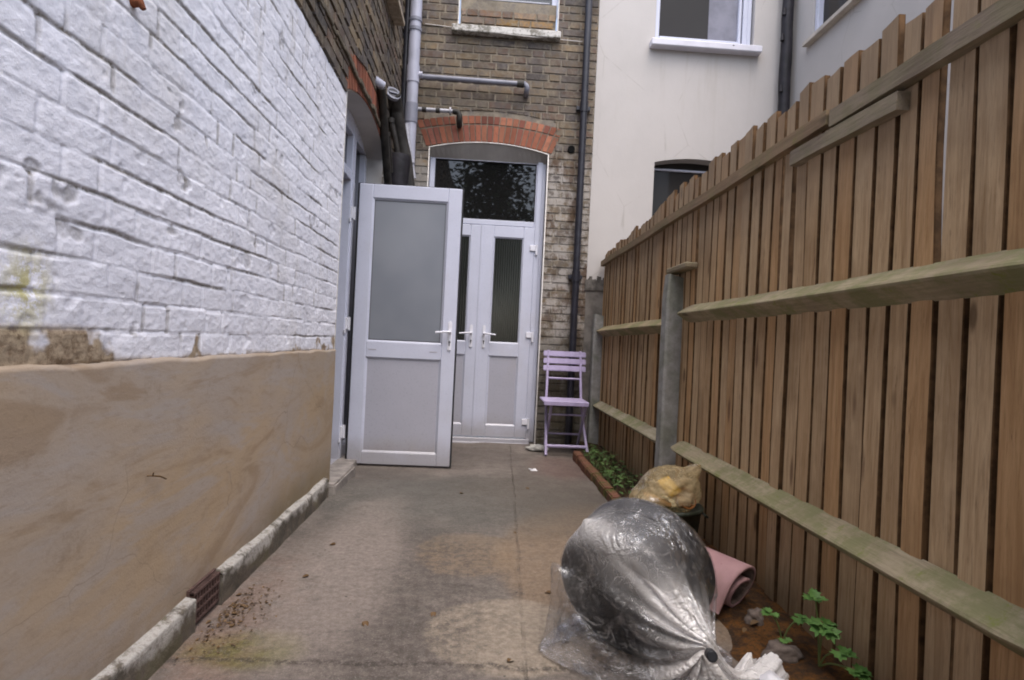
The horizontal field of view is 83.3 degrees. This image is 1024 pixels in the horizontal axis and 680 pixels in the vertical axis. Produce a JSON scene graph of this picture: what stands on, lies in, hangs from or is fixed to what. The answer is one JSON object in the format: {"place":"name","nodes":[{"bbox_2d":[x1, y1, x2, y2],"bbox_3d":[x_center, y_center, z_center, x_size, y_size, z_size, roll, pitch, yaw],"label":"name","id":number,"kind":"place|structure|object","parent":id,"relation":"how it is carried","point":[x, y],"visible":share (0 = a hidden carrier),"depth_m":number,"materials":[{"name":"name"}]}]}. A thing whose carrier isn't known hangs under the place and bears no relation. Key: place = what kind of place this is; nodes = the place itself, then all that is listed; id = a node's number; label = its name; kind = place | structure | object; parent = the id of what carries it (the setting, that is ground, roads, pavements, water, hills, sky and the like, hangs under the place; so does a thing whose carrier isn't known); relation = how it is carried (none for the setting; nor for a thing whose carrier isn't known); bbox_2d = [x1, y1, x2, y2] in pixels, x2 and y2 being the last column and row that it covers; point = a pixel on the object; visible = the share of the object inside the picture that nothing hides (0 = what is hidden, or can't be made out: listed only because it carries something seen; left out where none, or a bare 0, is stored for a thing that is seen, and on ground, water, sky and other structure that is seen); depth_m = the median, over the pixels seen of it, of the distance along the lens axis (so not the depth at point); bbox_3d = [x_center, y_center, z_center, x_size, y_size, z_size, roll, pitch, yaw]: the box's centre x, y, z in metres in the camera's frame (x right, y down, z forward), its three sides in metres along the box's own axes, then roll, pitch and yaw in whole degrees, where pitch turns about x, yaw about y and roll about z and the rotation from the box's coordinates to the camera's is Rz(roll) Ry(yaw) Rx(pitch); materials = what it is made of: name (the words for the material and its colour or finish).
{"place":"outdoors","nodes":[
{"label":"outdoors","id":0,"kind":"place"},
{"bbox_2d":[148,442,738,679],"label":"yard paving","id":1,"kind":"structure","parent":0,"point":[404,556],"depth_m":2.17,"materials":[{"name":"concrete"}]},
{"bbox_2d":[175,580,282,660],"bbox_3d":[-0.862,0.921,1.924,0.238,0.014,0.550,3,0,-3],"label":"leaf debris","id":2,"kind":"object","parent":1,"relation":"on","point":[225,620],"visible":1,"depth_m":1.92,"materials":[{"name":"brown plant"}]},
{"bbox_2d":[525,444,548,451],"bbox_3d":[0.232,0.992,5.292,0.202,0.064,0.147,3,0,-19],"label":"stone","id":3,"kind":"object","parent":1,"relation":"on","point":[536,447],"visible":0.89,"depth_m":5.26,"materials":[{"name":"white stone"}]},
{"bbox_2d":[540,350,588,455],"bbox_3d":[0.478,0.560,5.252,0.430,0.921,0.482,3,0,-3],"label":"folding chair","id":4,"kind":"object","parent":1,"relation":"on","point":[580,402],"visible":0.97,"depth_m":5.36,"materials":[{"name":"purple paint"}]},
{"bbox_2d":[572,451,621,501],"bbox_3d":[0.598,1.000,4.108,0.073,0.108,1.714,3,0,-3],"label":"brick edging","id":5,"kind":"object","parent":1,"relation":"on","point":[607,491],"visible":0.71,"depth_m":4.04,"materials":[{"name":"red brick"}]},
{"bbox_2d":[570,441,647,498],"bbox_3d":[0.761,0.983,4.443,0.318,0.046,2.200,3,0,-3],"label":"soil strip","id":6,"kind":"object","parent":1,"relation":"on","point":[617,489],"visible":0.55,"depth_m":4.33,"materials":[{"name":"brown soil"}]},
{"bbox_2d":[579,443,648,496],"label":"weeds","id":7,"kind":"object","parent":6,"relation":"on","point":[606,470],"visible":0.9,"depth_m":4.15,"materials":[{"name":"green plant"}]},
{"bbox_2d":[577,519,788,679],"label":"polythene sheet","id":8,"kind":"object","parent":1,"relation":"on","point":[678,613],"visible":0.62,"depth_m":1.57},
{"bbox_2d":[561,498,714,658],"bbox_3d":[0.397,0.754,1.842,0.456,0.481,0.373,3,0,38],"label":"filled plastic sack","id":9,"kind":"object","parent":8,"relation":"on","point":[606,595],"visible":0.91,"depth_m":1.73,"materials":[{"name":"plastic"}]},
{"bbox_2d":[704,648,717,662],"bbox_3d":[0.508,0.804,1.469,0.028,0.034,0.033,3,0,7],"label":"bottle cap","id":10,"kind":"object","parent":8,"relation":"on","point":[711,655],"visible":1,"depth_m":1.46,"materials":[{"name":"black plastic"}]},
{"bbox_2d":[757,670,783,679],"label":"plastic scrap","id":11,"kind":"object","parent":8,"relation":"on","point":[769,675],"visible":0.98,"depth_m":1.64,"materials":[{"name":"white plastic"}]},
{"bbox_2d":[697,535,859,679],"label":"bare soil bed","id":12,"kind":"object","parent":1,"relation":"on","point":[753,639],"visible":0.21,"depth_m":1.92,"materials":[{"name":"brown soil"}]},
{"bbox_2d":[638,495,708,534],"bbox_3d":[0.744,0.888,2.760,0.324,0.212,0.330,3,0,43],"label":"plastic bin","id":13,"kind":"object","parent":12,"relation":"on","point":[691,519],"visible":0.27,"depth_m":2.67,"materials":[{"name":"black plastic"}]},
{"bbox_2d":[629,464,701,512],"bbox_3d":[0.738,0.707,2.750,0.331,0.249,0.256,3,0,-3],"label":"plastic bag","id":14,"kind":"object","parent":13,"relation":"in","point":[689,487],"visible":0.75,"depth_m":2.68,"materials":[{"name":"beige plastic"}]},
{"bbox_2d":[643,492,671,507],"bbox_3d":[0.679,0.748,2.697,0.118,0.052,0.080,3,0,-3],"label":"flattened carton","id":15,"kind":"object","parent":14,"relation":"in","point":[662,501],"visible":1,"depth_m":2.66,"materials":[{"name":"beige cardboard"}]},
{"bbox_2d":[657,476,681,498],"bbox_3d":[0.737,0.691,2.700,0.071,0.090,0.104,3,0,-38],"label":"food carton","id":16,"kind":"object","parent":15,"relation":"on","point":[660,483],"visible":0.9,"depth_m":2.69,"materials":[{"name":"yellow cardboard"}]},
{"bbox_2d":[674,488,695,509],"bbox_3d":[0.809,0.740,2.684,0.098,0.098,0.090,3,0,-3],"label":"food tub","id":17,"kind":"object","parent":14,"relation":"in","point":[686,503],"visible":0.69,"depth_m":2.67,"materials":[{"name":"beige plastic"}]},
{"bbox_2d":[705,546,755,613],"bbox_3d":[0.758,0.891,2.179,0.204,0.187,0.266,3,0,-40],"label":"rolled mat","id":18,"kind":"object","parent":12,"relation":"on","point":[734,579],"visible":0.48,"depth_m":2.09,"materials":[{"name":"pink fabric"}]},
{"bbox_2d":[744,607,763,625],"bbox_3d":[0.852,0.980,2.026,0.067,0.078,0.066,3,0,24],"label":"stone","id":19,"kind":"object","parent":12,"relation":"on","point":[753,614],"visible":0.74,"depth_m":2.01,"materials":[{"name":"grey stone"}]},
{"bbox_2d":[760,639,804,663],"bbox_3d":[0.840,0.983,1.790,0.104,0.074,0.099,3,0,-43],"label":"stone","id":20,"kind":"object","parent":12,"relation":"on","point":[789,654],"visible":0.71,"depth_m":1.78,"materials":[{"name":"grey stone"}]},
{"bbox_2d":[761,607,809,643],"bbox_3d":[0.880,0.934,1.845,0.162,0.114,0.092,3,0,-3],"label":"leafy seedling","id":21,"kind":"object","parent":12,"relation":"on","point":[801,619],"visible":0.89,"depth_m":1.85,"materials":[{"name":"green plant"}]},
{"bbox_2d":[803,587,872,679],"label":"leafy seedling","id":22,"kind":"object","parent":12,"relation":"on","point":[827,628],"visible":1,"depth_m":1.70,"materials":[{"name":"green plant"}]},
{"bbox_2d":[587,0,1023,679],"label":"timber fence","id":23,"kind":"object","parent":1,"relation":"on","point":[807,346],"visible":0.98,"depth_m":1.73,"materials":[{"name":"wood"}]},
{"label":"ground","id":24,"kind":"structure","parent":0,"visible":0},
{"bbox_2d":[0,0,599,679],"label":"brick house","id":25,"kind":"structure","parent":24,"relation":"on","point":[254,310],"depth_m":2.09,"materials":[{"name":"brick"}]},
{"bbox_2d":[129,0,145,10],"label":"rusty fixing","id":26,"kind":"object","parent":25,"relation":"attached to","point":[140,4],"visible":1,"depth_m":1.41,"materials":[{"name":"orange metal"}]},
{"bbox_2d":[147,472,166,478],"bbox_3d":[-0.969,0.374,1.583,0.019,0.035,0.070,3,0,11],"label":"twig","id":27,"kind":"object","parent":25,"relation":"attached to","point":[152,475],"visible":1,"depth_m":1.56,"materials":[{"name":"wood"}]},
{"bbox_2d":[375,76,415,185],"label":"flue pipes","id":28,"kind":"object","parent":25,"relation":"attached to","point":[398,163],"visible":0.9,"depth_m":4.92,"materials":[{"name":"grey plastic"}]},
{"bbox_2d":[345,182,463,467],"bbox_3d":[-0.814,-0.110,4.365,0.799,2.133,0.130,3,0,-3],"label":"open side door","id":29,"kind":"structure","parent":25,"relation":"in","point":[408,246],"depth_m":4.38,"materials":[{"name":"white plastic"}]},
{"bbox_2d":[401,0,410,112],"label":"downpipe","id":30,"kind":"object","parent":25,"relation":"attached to","point":[405,49],"depth_m":5.47,"materials":[{"name":"black plastic"}]},
{"bbox_2d":[404,0,422,164],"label":"soil pipe","id":31,"kind":"object","parent":25,"relation":"attached to","point":[414,74],"visible":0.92,"depth_m":5.39,"materials":[{"name":"grey plastic"}]},
{"bbox_2d":[418,106,461,127],"bbox_3d":[-0.696,-2.134,5.499,0.444,0.167,0.122,3,0,-3],"label":"overflow pipe","id":32,"kind":"object","parent":25,"relation":"attached to","point":[457,113],"visible":0.99,"depth_m":5.46,"materials":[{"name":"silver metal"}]},
{"bbox_2d":[453,224,480,435],"bbox_3d":[-0.624,-0.107,5.660,0.567,2.086,0.120,3,0,-3],"label":"double door leaf","id":33,"kind":"structure","parent":25,"relation":"in","point":[471,233],"depth_m":5.68,"materials":[{"name":"white plastic"}]},
{"bbox_2d":[422,74,529,97],"bbox_3d":[-0.347,-2.439,5.523,1.032,0.127,0.126,3,0,-3],"label":"waste pipe","id":34,"kind":"object","parent":25,"relation":"attached to","point":[521,84],"visible":0.99,"depth_m":5.48,"materials":[{"name":"grey plastic"}]},
{"bbox_2d":[425,23,581,41],"bbox_3d":[-0.074,-2.972,5.563,1.530,0.088,0.078,3,0,-3],"label":"cable","id":35,"kind":"object","parent":25,"relation":"attached to","point":[509,34],"visible":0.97,"depth_m":5.56,"materials":[{"name":"plastic"}]},
{"bbox_2d":[474,225,537,437],"bbox_3d":[-0.061,-0.080,5.688,0.550,2.086,0.119,3,0,-3],"label":"double door leaf","id":36,"kind":"structure","parent":25,"relation":"in","point":[505,334],"depth_m":5.70,"materials":[{"name":"white plastic"}]},
{"bbox_2d":[460,0,557,18],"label":"upper window frame","id":37,"kind":"structure","parent":25,"relation":"in","point":[543,2],"depth_m":5.70,"materials":[{"name":"white plastic"}]},
{"bbox_2d":[565,0,592,444],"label":"downpipe","id":38,"kind":"object","parent":25,"relation":"attached to","point":[583,108],"visible":0.96,"depth_m":5.53,"materials":[{"name":"black plastic"}]},
{"bbox_2d":[579,0,953,441],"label":"rendered house","id":39,"kind":"structure","parent":24,"relation":"on","point":[686,90],"depth_m":5.67,"materials":[{"name":"beige paint"}]},
{"bbox_2d":[652,163,708,215],"bbox_3d":[1.776,-0.815,5.838,0.845,1.960,0.040,3,0,-3],"label":"lower window frame","id":40,"kind":"structure","parent":39,"relation":"in","point":[668,178],"depth_m":5.83,"materials":[{"name":"white plastic"}]},
{"bbox_2d":[655,0,751,44],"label":"upper window frame","id":41,"kind":"structure","parent":39,"relation":"in","point":[721,21],"depth_m":5.76,"materials":[{"name":"white plastic"}]},
{"bbox_2d":[778,0,794,114],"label":"iron downpipe","id":42,"kind":"object","parent":39,"relation":"attached to","point":[785,66],"visible":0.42,"depth_m":5.60,"materials":[{"name":"black metal"}]},
{"bbox_2d":[815,0,847,30],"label":"side window frame","id":43,"kind":"structure","parent":39,"relation":"in","point":[825,9],"depth_m":5.26,"materials":[{"name":"white plastic"}]}
]}

